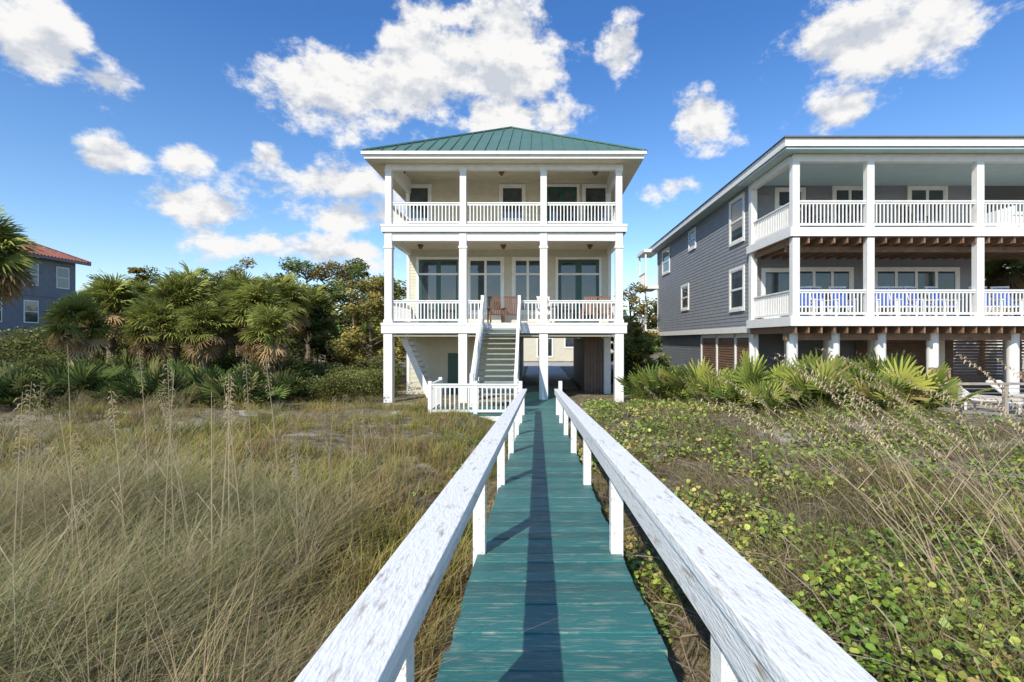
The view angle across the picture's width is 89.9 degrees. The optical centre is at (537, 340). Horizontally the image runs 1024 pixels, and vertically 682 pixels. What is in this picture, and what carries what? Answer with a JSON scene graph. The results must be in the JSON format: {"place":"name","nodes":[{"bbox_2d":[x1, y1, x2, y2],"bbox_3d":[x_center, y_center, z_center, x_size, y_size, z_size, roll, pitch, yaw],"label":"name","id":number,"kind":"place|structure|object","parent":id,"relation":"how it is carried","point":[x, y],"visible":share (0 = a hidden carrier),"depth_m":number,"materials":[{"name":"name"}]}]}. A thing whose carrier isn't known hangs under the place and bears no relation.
{"place":"outdoors","nodes":[
{"label":"outdoors","id":0,"kind":"place"},
{"bbox_2d":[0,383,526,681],"bbox_3d":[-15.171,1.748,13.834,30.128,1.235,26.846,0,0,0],"label":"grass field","id":1,"kind":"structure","parent":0,"point":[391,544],"depth_m":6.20,"materials":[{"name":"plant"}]},
{"bbox_2d":[393,171,614,337],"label":"porch ceilings","id":2,"kind":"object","parent":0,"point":[507,175],"visible":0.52,"depth_m":21.00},
{"bbox_2d":[361,151,646,333],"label":"fascia and beams","id":3,"kind":"structure","parent":2,"relation":"on","point":[503,233],"depth_m":18.55,"materials":[{"name":"white paint"}]},
{"bbox_2d":[487,296,504,322],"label":"porch chair","id":4,"kind":"object","parent":3,"relation":"on","point":[490,311],"visible":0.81,"depth_m":20.16,"materials":[{"name":"brown wood"}]},
{"bbox_2d":[360,126,647,150],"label":"hip roof","id":5,"kind":"structure","parent":3,"relation":"on","point":[510,138],"depth_m":19.39,"materials":[{"name":"green metal"}]},
{"bbox_2d":[366,159,641,208],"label":"soffit","id":6,"kind":"structure","parent":3,"relation":"attached to","point":[630,166],"depth_m":18.51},
{"bbox_2d":[406,184,608,322],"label":"window frames","id":7,"kind":"structure","parent":3,"relation":"attached to","point":[501,259],"depth_m":21.69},
{"bbox_2d":[410,188,605,318],"bbox_3d":[-1.268,-3.580,21.739,8.406,5.840,0.022,0,0,0],"label":"window glass","id":8,"kind":"object","parent":7,"relation":"in","point":[448,287],"visible":0.55,"depth_m":21.73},
{"bbox_2d":[503,296,516,322],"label":"porch chair","id":9,"kind":"object","parent":3,"relation":"on","point":[512,304],"visible":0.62,"depth_m":20.19,"materials":[{"name":"brown wood"}]},
{"bbox_2d":[580,296,597,322],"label":"porch chair","id":10,"kind":"object","parent":3,"relation":"on","point":[591,297],"visible":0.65,"depth_m":20.15,"materials":[{"name":"brown wood"}]},
{"bbox_2d":[594,296,610,322],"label":"porch chair","id":11,"kind":"object","parent":3,"relation":"on","point":[602,305],"visible":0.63,"depth_m":20.16,"materials":[{"name":"brown wood"}]},
{"bbox_2d":[0,348,1023,681],"bbox_3d":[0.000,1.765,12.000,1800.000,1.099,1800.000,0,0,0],"label":"ground","id":12,"kind":"structure","parent":0,"point":[578,394],"depth_m":7.72,"materials":[{"name":"plant"}]},
{"bbox_2d":[0,205,47,308],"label":"cabbage palm","id":13,"kind":"object","parent":12,"relation":"on","point":[14,263],"visible":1,"depth_m":17.27,"materials":[{"name":"green plant"}]},
{"bbox_2d":[0,256,75,364],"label":"walls","id":14,"kind":"structure","parent":12,"relation":"on","point":[12,316],"depth_m":45.82,"materials":[{"name":"blue paint"}]},
{"bbox_2d":[0,263,69,322],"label":"window frames","id":15,"kind":"structure","parent":14,"relation":"attached to","point":[57,277],"depth_m":45.49,"materials":[{"name":"white paint"}]},
{"bbox_2d":[0,264,68,321],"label":"glass","id":16,"kind":"object","parent":15,"relation":"attached to","point":[33,305],"visible":0.61,"depth_m":45.20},
{"bbox_2d":[16,251,90,298],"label":"trim","id":17,"kind":"structure","parent":14,"relation":"attached to","point":[56,259],"depth_m":46.29,"materials":[{"name":"grey"}]},
{"bbox_2d":[16,238,91,263],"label":"tile roof","id":18,"kind":"structure","parent":14,"relation":"on","point":[51,252],"depth_m":47.20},
{"bbox_2d":[32,290,118,364],"bbox_3d":[-18.030,0.008,19.906,2.485,4.046,2.593,0,0,0],"label":"cabbage palm","id":19,"kind":"object","parent":12,"relation":"on","point":[67,311],"visible":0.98,"depth_m":19.66,"materials":[{"name":"green plant"}]},
{"bbox_2d":[74,271,143,366],"bbox_3d":[-19.089,-0.565,23.000,2.743,5.189,3.019,0,0,-41],"label":"cabbage palm","id":20,"kind":"object","parent":12,"relation":"on","point":[116,293],"visible":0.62,"depth_m":22.57,"materials":[{"name":"green plant"}]},
{"bbox_2d":[121,267,147,351],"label":"oak tree","id":21,"kind":"object","parent":12,"relation":"on","point":[136,270],"visible":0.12,"depth_m":29.90,"materials":[{"name":"green plant"}]},
{"bbox_2d":[113,274,159,355],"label":"cabbage palm","id":22,"kind":"object","parent":12,"relation":"on","point":[139,286],"visible":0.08,"depth_m":25.78,"materials":[{"name":"green plant"}]},
{"bbox_2d":[0,345,289,649],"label":"sea oats","id":23,"kind":"object","parent":12,"relation":"on","point":[169,419],"visible":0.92,"depth_m":3.25,"materials":[{"name":"beige plant"}]},
{"bbox_2d":[0,380,301,473],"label":"dune grass patch","id":24,"kind":"object","parent":12,"relation":"on","point":[179,405],"visible":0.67,"depth_m":10.76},
{"bbox_2d":[117,293,189,364],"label":"cabbage palm","id":25,"kind":"object","parent":12,"relation":"on","point":[141,320],"visible":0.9,"depth_m":19.57,"materials":[{"name":"green plant"}]},
{"bbox_2d":[0,348,315,408],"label":"saw palmetto thicket","id":26,"kind":"object","parent":12,"relation":"on","point":[119,377],"visible":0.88,"depth_m":15.68,"materials":[{"name":"green plant"}]},
{"bbox_2d":[141,265,180,300],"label":"pine tree","id":27,"kind":"object","parent":12,"relation":"on","point":[153,276],"visible":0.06,"depth_m":35.79,"materials":[{"name":"green plant"}]},
{"bbox_2d":[131,272,216,364],"bbox_3d":[-15.438,-0.481,22.000,3.054,5.024,2.934,0,0,22],"label":"cabbage palm","id":28,"kind":"object","parent":12,"relation":"on","point":[173,289],"visible":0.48,"depth_m":21.62,"materials":[{"name":"green plant"}]},
{"bbox_2d":[157,260,222,361],"bbox_3d":[-16.979,-0.907,25.022,3.021,5.875,2.944,0,0,0],"label":"cabbage palm","id":29,"kind":"object","parent":12,"relation":"on","point":[213,287],"visible":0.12,"depth_m":25.00,"materials":[{"name":"green plant"}]},
{"bbox_2d":[0,325,405,371],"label":"shrub thicket","id":30,"kind":"object","parent":12,"relation":"on","point":[25,343],"visible":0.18,"depth_m":29.23,"materials":[{"name":"green plant"}]},
{"bbox_2d":[0,349,406,396],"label":"shrub thicket","id":31,"kind":"object","parent":12,"relation":"on","point":[298,366],"visible":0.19,"depth_m":21.84,"materials":[{"name":"green plant"}]},
{"bbox_2d":[168,297,238,369],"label":"cabbage palm","id":32,"kind":"object","parent":12,"relation":"on","point":[204,345],"visible":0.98,"depth_m":19.65,"materials":[{"name":"green plant"}]},
{"bbox_2d":[0,395,420,614],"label":"sea oats","id":33,"kind":"object","parent":12,"relation":"on","point":[292,461],"visible":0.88,"depth_m":4.89,"materials":[{"name":"beige plant"}]},
{"bbox_2d":[208,291,248,364],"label":"cabbage palm","id":34,"kind":"object","parent":12,"relation":"on","point":[232,342],"visible":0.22,"depth_m":23.73,"materials":[{"name":"green plant"}]},
{"bbox_2d":[209,269,260,359],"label":"cabbage palm","id":35,"kind":"object","parent":12,"relation":"on","point":[234,278],"visible":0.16,"depth_m":25.59,"materials":[{"name":"green plant"}]},
{"bbox_2d":[213,257,257,340],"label":"oak tree","id":36,"kind":"object","parent":12,"relation":"on","point":[249,262],"visible":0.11,"depth_m":36.33,"materials":[{"name":"green plant"}]},
{"bbox_2d":[217,272,303,366],"bbox_3d":[-11.354,-0.295,20.994,2.822,4.885,3.124,0,0,27],"label":"cabbage palm","id":37,"kind":"object","parent":12,"relation":"on","point":[244,297],"visible":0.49,"depth_m":20.52,"materials":[{"name":"green plant"}]},
{"bbox_2d":[235,302,296,398],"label":"cabbage palm","id":38,"kind":"object","parent":12,"relation":"on","point":[268,322],"visible":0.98,"depth_m":19.12,"materials":[{"name":"green plant"}]},
{"bbox_2d":[0,392,563,681],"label":"tall dune grass","id":39,"kind":"structure","parent":12,"relation":"on","point":[78,605],"depth_m":2.97,"materials":[{"name":"plant"}]},
{"bbox_2d":[254,272,316,369],"bbox_3d":[-11.978,-0.553,23.914,2.829,5.372,2.994,0,0,0],"label":"cabbage palm","id":40,"kind":"object","parent":12,"relation":"on","point":[291,290],"visible":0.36,"depth_m":23.91,"materials":[{"name":"green plant"}]},
{"bbox_2d":[277,256,328,361],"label":"oak tree","id":41,"kind":"object","parent":12,"relation":"on","point":[298,266],"visible":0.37,"depth_m":35.71,"materials":[{"name":"green plant"}]},
{"bbox_2d":[297,285,339,362],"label":"cabbage palm","id":42,"kind":"object","parent":12,"relation":"on","point":[320,298],"visible":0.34,"depth_m":26.84,"materials":[{"name":"green plant"}]},
{"bbox_2d":[289,280,348,363],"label":"tree","id":43,"kind":"object","parent":12,"relation":"on","point":[342,313],"visible":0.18,"depth_m":28.64,"materials":[{"name":"green plant"}]},
{"bbox_2d":[309,260,363,362],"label":"pine tree","id":44,"kind":"object","parent":12,"relation":"on","point":[325,274],"visible":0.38,"depth_m":32.71,"materials":[{"name":"green plant"}]},
{"bbox_2d":[302,291,380,366],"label":"oak tree","id":45,"kind":"object","parent":12,"relation":"on","point":[325,323],"visible":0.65,"depth_m":26.24,"materials":[{"name":"green plant"}]},
{"bbox_2d":[322,258,377,366],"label":"oak tree","id":46,"kind":"object","parent":12,"relation":"on","point":[361,263],"visible":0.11,"depth_m":34.96,"materials":[{"name":"green plant"}]},
{"bbox_2d":[324,263,382,367],"bbox_3d":[-10.670,-1.218,32.322,4.970,7.060,4.568,0,0,0],"label":"oak tree","id":47,"kind":"object","parent":12,"relation":"on","point":[357,271],"visible":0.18,"depth_m":31.04,"materials":[{"name":"green plant"}]},
{"bbox_2d":[303,363,404,403],"bbox_3d":[-7.194,1.669,20.652,3.595,1.482,6.722,0,0,-13],"label":"shrub thicket","id":48,"kind":"object","parent":12,"relation":"on","point":[346,381],"visible":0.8,"depth_m":18.52,"materials":[{"name":"green plant"}]},
{"bbox_2d":[324,297,405,372],"bbox_3d":[-8.138,0.149,24.938,3.981,4.500,2.948,0,0,-13],"label":"oak tree","id":49,"kind":"object","parent":12,"relation":"on","point":[348,340],"visible":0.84,"depth_m":24.78,"materials":[{"name":"green plant"}]},
{"bbox_2d":[342,273,405,359],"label":"pine tree","id":50,"kind":"object","parent":12,"relation":"on","point":[373,287],"visible":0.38,"depth_m":29.23,"materials":[{"name":"green plant"}]},
{"bbox_2d":[362,277,406,363],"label":"oak tree","id":51,"kind":"object","parent":12,"relation":"on","point":[403,294],"visible":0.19,"depth_m":29.99,"materials":[{"name":"green plant"}]},
{"bbox_2d":[287,419,507,649],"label":"beach vines","id":52,"kind":"object","parent":12,"relation":"on","point":[414,493],"visible":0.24,"depth_m":6.57,"materials":[{"name":"green plant"}]},
{"bbox_2d":[401,337,430,397],"bbox_3d":[-4.775,1.075,20.650,1.269,2.448,0.950,0,0,0],"label":"side stair","id":53,"kind":"object","parent":12,"relation":"on","point":[417,363],"visible":0.78,"depth_m":20.18,"materials":[{"name":"white paint"}]},
{"bbox_2d":[470,295,520,406],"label":"stair rails and stringers","id":54,"kind":"object","parent":12,"relation":"on","point":[475,367],"visible":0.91,"depth_m":16.93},
{"bbox_2d":[477,328,515,401],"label":"stair treads","id":55,"kind":"object","parent":54,"relation":"on","point":[493,400],"visible":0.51,"depth_m":16.84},
{"bbox_2d":[383,164,623,402],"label":"porch columns","id":56,"kind":"structure","parent":12,"relation":"on","point":[388,363],"depth_m":18.61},
{"bbox_2d":[392,202,615,322],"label":"porch railings","id":57,"kind":"object","parent":56,"relation":"attached to","point":[401,312],"visible":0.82,"depth_m":18.73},
{"bbox_2d":[419,187,598,393],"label":"green doors","id":58,"kind":"structure","parent":12,"relation":"on","point":[452,368],"depth_m":21.70,"materials":[{"name":"paint"}]},
{"bbox_2d":[407,333,610,380],"bbox_3d":[-1.215,-2.175,27.875,8.630,9.350,12.250,0,0,0],"label":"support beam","id":59,"kind":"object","parent":12,"relation":"on","point":[521,357],"visible":0.07,"depth_m":21.75,"materials":[{"name":"beige"}]},
{"bbox_2d":[410,180,607,393],"bbox_3d":[-1.223,-2.200,27.867,8.646,9.200,12.266,0,0,0],"label":"siding","id":60,"kind":"object","parent":59,"relation":"attached to","point":[433,352],"visible":0.4,"depth_m":21.74,"materials":[{"name":"wood"}]},
{"bbox_2d":[407,193,610,393],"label":"corner boards","id":61,"kind":"object","parent":12,"relation":"on","point":[408,298],"visible":0.55,"depth_m":21.71,"materials":[{"name":"white paint"}]},
{"bbox_2d":[524,334,613,360],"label":"walls","id":62,"kind":"structure","parent":12,"relation":"on","point":[561,352],"depth_m":56.00,"materials":[{"name":"beige"}]},
{"bbox_2d":[538,338,572,355],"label":"glass","id":63,"kind":"object","parent":62,"relation":"attached to","point":[569,342],"visible":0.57,"depth_m":55.98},
{"bbox_2d":[294,377,877,681],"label":"boardwalk","id":64,"kind":"structure","parent":12,"relation":"on","point":[564,557],"depth_m":2.27,"materials":[{"name":"teal paint"}]},
{"bbox_2d":[573,338,602,389],"bbox_3d":[2.600,1.200,26.600,1.000,2.600,6.800,0,0,0],"label":"storage room","id":65,"kind":"object","parent":12,"relation":"on","point":[579,361],"visible":0.57,"depth_m":23.95,"materials":[{"name":"brown"}]},
{"bbox_2d":[585,337,601,392],"bbox_3d":[2.605,1.080,22.115,1.110,2.440,0.030,0,0,0],"label":"slat screen","id":66,"kind":"object","parent":12,"relation":"on","point":[592,364],"visible":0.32,"depth_m":22.10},
{"bbox_2d":[596,337,610,393],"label":"pilings","id":67,"kind":"object","parent":12,"relation":"on","point":[606,365],"visible":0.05,"depth_m":21.76,"materials":[{"name":"white paint"}]},
{"bbox_2d":[602,321,654,373],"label":"oak tree","id":68,"kind":"object","parent":12,"relation":"on","point":[638,330],"visible":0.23,"depth_m":25.89,"materials":[{"name":"green plant"}]},
{"bbox_2d":[623,282,661,355],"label":"oak tree","id":69,"kind":"object","parent":12,"relation":"on","point":[631,299],"visible":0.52,"depth_m":33.62,"materials":[{"name":"green plant"}]},
{"bbox_2d":[631,303,662,345],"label":"oak tree","id":70,"kind":"object","parent":12,"relation":"on","point":[652,325],"visible":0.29,"depth_m":39.19,"materials":[{"name":"green plant"}]},
{"bbox_2d":[611,361,683,399],"bbox_3d":[5.586,1.698,23.296,4.410,1.366,13.329,0,0,0],"label":"shrub thicket","id":71,"kind":"object","parent":12,"relation":"on","point":[627,375],"visible":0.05,"depth_m":24.83,"materials":[{"name":"green plant"}]},
{"bbox_2d":[637,249,658,332],"bbox_3d":[7.500,-1.850,34.900,1.000,8.300,2.400,0,0,0],"label":"porch","id":72,"kind":"object","parent":12,"relation":"on","point":[646,253],"visible":0.65,"depth_m":34.23,"materials":[{"name":"white paint"}]},
{"bbox_2d":[624,336,672,375],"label":"oak tree","id":73,"kind":"object","parent":12,"relation":"on","point":[640,355],"visible":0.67,"depth_m":23.56,"materials":[{"name":"green plant"}]},
{"bbox_2d":[701,333,757,374],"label":"screen posts","id":74,"kind":"object","parent":12,"relation":"on","point":[735,336],"visible":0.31,"depth_m":21.32,"materials":[{"name":"white paint"}]},
{"bbox_2d":[568,398,1023,681],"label":"beach vines","id":75,"kind":"object","parent":12,"relation":"on","point":[855,631],"visible":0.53,"depth_m":3.78,"materials":[{"name":"green plant"}]},
{"bbox_2d":[568,395,1023,681],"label":"dry grass","id":76,"kind":"structure","parent":12,"relation":"on","point":[876,523],"depth_m":4.41,"materials":[{"name":"plant"}]},
{"bbox_2d":[614,347,994,416],"bbox_3d":[6.847,1.170,13.950,8.564,1.967,8.048,0,0,0],"label":"saw palmetto thicket","id":77,"kind":"object","parent":12,"relation":"on","point":[754,379],"visible":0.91,"depth_m":11.53,"materials":[{"name":"green plant"}]},
{"bbox_2d":[662,334,952,379],"bbox_3d":[12.342,0.930,27.100,8.116,2.740,13.800,0,0,0],"label":"ground storey","id":78,"kind":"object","parent":12,"relation":"on","point":[680,349],"visible":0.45,"depth_m":20.20,"materials":[{"name":"grey"}]},
{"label":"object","id":79,"kind":"object","parent":78,"relation":"on","visible":0},
{"bbox_2d":[658,186,971,331],"bbox_3d":[12.192,-3.225,26.592,8.416,5.550,14.816,0,0,0],"label":"siding","id":80,"kind":"object","parent":79,"relation":"on","point":[707,264],"visible":0.42,"depth_m":21.67,"materials":[{"name":"wood"}]},
{"bbox_2d":[650,137,1023,335],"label":"white trim and columns","id":81,"kind":"structure","parent":79,"relation":"attached to","point":[793,162],"depth_m":15.89,"materials":[{"name":"paint"}]},
{"bbox_2d":[800,286,815,315],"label":"deck chair","id":82,"kind":"object","parent":81,"relation":"on","point":[805,287],"visible":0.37,"depth_m":17.46,"materials":[{"name":"fabric"}]},
{"bbox_2d":[662,186,959,318],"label":"window frames","id":83,"kind":"structure","parent":81,"relation":"on","point":[833,269],"depth_m":19.16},
{"bbox_2d":[663,190,954,313],"bbox_3d":[9.083,-3.264,24.315,6.359,4.800,15.475,0,0,-30],"label":"window glass","id":84,"kind":"object","parent":83,"relation":"in","point":[776,282],"visible":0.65,"depth_m":19.18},
{"bbox_2d":[800,205,830,226],"bbox_3d":[9.422,-4.067,17.319,0.640,1.135,0.840,0,0,-19],"label":"deck chair","id":85,"kind":"object","parent":81,"relation":"on","point":[811,216],"visible":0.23,"depth_m":17.51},
{"bbox_2d":[809,286,837,315],"bbox_3d":[9.653,-1.288,17.320,0.640,1.135,0.840,0,0,-13],"label":"deck chair","id":86,"kind":"object","parent":81,"relation":"on","point":[813,287],"visible":0.48,"depth_m":17.47,"materials":[{"name":"fabric"}]},
{"bbox_2d":[649,135,1023,248],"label":"roof","id":87,"kind":"structure","parent":81,"relation":"on","point":[1003,192],"depth_m":17.82,"materials":[{"name":"dark grey shingles"},{"name":"white paint"}]},
{"bbox_2d":[653,147,1023,250],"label":"porch ceiling","id":88,"kind":"structure","parent":81,"relation":"on","point":[906,174],"depth_m":17.68,"materials":[{"name":"wood"}]},
{"bbox_2d":[828,286,855,315],"bbox_3d":[10.289,-1.288,17.320,0.640,1.135,0.840,0,0,11],"label":"deck chair","id":89,"kind":"object","parent":81,"relation":"on","point":[840,287],"visible":0.42,"depth_m":17.52,"materials":[{"name":"fabric"}]},
{"bbox_2d":[834,206,862,226],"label":"deck chair","id":90,"kind":"object","parent":81,"relation":"on","point":[845,216],"visible":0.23,"depth_m":17.56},
{"bbox_2d":[875,286,897,315],"bbox_3d":[11.720,-1.288,17.319,0.640,1.135,0.840,0,0,17],"label":"deck chair","id":91,"kind":"object","parent":81,"relation":"on","point":[882,287],"visible":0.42,"depth_m":17.45,"materials":[{"name":"fabric"}]},
{"bbox_2d":[753,200,1023,317],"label":"deck railings","id":92,"kind":"object","parent":81,"relation":"on","point":[769,220],"visible":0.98,"depth_m":15.98,"materials":[{"name":"white paint"}]},
{"bbox_2d":[888,286,917,315],"bbox_3d":[12.344,-1.288,17.320,0.640,1.135,0.840,0,0,4],"label":"deck chair","id":93,"kind":"object","parent":81,"relation":"on","point":[897,287],"visible":0.49,"depth_m":17.53,"materials":[{"name":"fabric"}]},
{"bbox_2d":[896,206,930,226],"bbox_3d":[12.711,-4.067,17.320,0.640,1.135,0.840,0,0,-9],"label":"deck chair","id":94,"kind":"object","parent":81,"relation":"on","point":[908,216],"visible":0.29,"depth_m":17.54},
{"bbox_2d":[904,286,938,315],"bbox_3d":[12.994,-1.288,17.319,0.640,1.135,0.840,0,0,-19],"label":"deck chair","id":95,"kind":"object","parent":81,"relation":"on","point":[908,287],"visible":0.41,"depth_m":17.45,"materials":[{"name":"fabric"}]},
{"bbox_2d":[924,286,960,315],"bbox_3d":[13.709,-1.288,17.319,0.640,1.135,0.840,0,0,-15],"label":"deck chair","id":96,"kind":"object","parent":81,"relation":"on","point":[929,287],"visible":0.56,"depth_m":17.47,"materials":[{"name":"fabric"}]},
{"bbox_2d":[990,286,1022,315],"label":"deck chair","id":97,"kind":"object","parent":81,"relation":"on","point":[1002,287],"visible":0.42,"depth_m":17.51,"materials":[{"name":"fabric"}]},
{"bbox_2d":[644,376,1023,532],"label":"sea oats","id":98,"kind":"object","parent":12,"relation":"on","point":[828,418],"visible":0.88,"depth_m":5.63,"materials":[{"name":"beige plant"}]},
{"bbox_2d":[700,348,1023,624],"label":"sea oats","id":99,"kind":"object","parent":12,"relation":"on","point":[997,501],"visible":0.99,"depth_m":3.05,"materials":[{"name":"beige plant"}]},
{"bbox_2d":[702,340,1023,391],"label":"louvre screens","id":100,"kind":"object","parent":12,"relation":"on","point":[737,354],"visible":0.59,"depth_m":20.08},
{"bbox_2d":[749,327,1019,393],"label":"round columns","id":101,"kind":"structure","parent":12,"relation":"on","point":[935,351],"depth_m":16.48,"materials":[{"name":"white paint"}]},
{"bbox_2d":[751,236,1023,339],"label":"deck joists","id":102,"kind":"object","parent":101,"relation":"on","point":[922,247],"visible":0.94,"depth_m":16.50,"materials":[{"name":"brown wood"}]},
{"bbox_2d":[887,382,1023,422],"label":"pool deck","id":103,"kind":"structure","parent":12,"relation":"on","point":[1005,401],"depth_m":12.04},
{"bbox_2d":[945,382,1023,415],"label":"lounge chair","id":104,"kind":"object","parent":103,"relation":"on","point":[966,392],"visible":0.46,"depth_m":13.81,"materials":[{"name":"white paint"}]},
{"bbox_2d":[985,380,1023,408],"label":"lounge chair","id":105,"kind":"object","parent":103,"relation":"on","point":[1013,393],"visible":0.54,"depth_m":14.64,"materials":[{"name":"white paint"}]},
{"bbox_2d":[953,207,1023,373],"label":"walls","id":106,"kind":"structure","parent":12,"relation":"on","point":[987,310],"depth_m":29.39,"materials":[{"name":"white paint"}]},
{"bbox_2d":[984,258,1023,379],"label":"cabbage palm","id":107,"kind":"object","parent":12,"relation":"on","point":[995,271],"visible":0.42,"depth_m":23.82,"materials":[{"name":"green plant"}]},
{"bbox_2d":[0,0,1023,334],"label":"sky","id":108,"kind":"structure","parent":0,"point":[213,135],"materials":[{"name":"blue"}]},
{"bbox_2d":[522,386,563,414],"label":"path","id":109,"kind":"structure","parent":0,"point":[532,396],"depth_m":19.28,"materials":[{"name":"teal paint"}]},
{"bbox_2d":[522,362,577,388],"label":"driveway","id":110,"kind":"structure","parent":0,"point":[556,373],"depth_m":32.76,"materials":[{"name":"concrete"}]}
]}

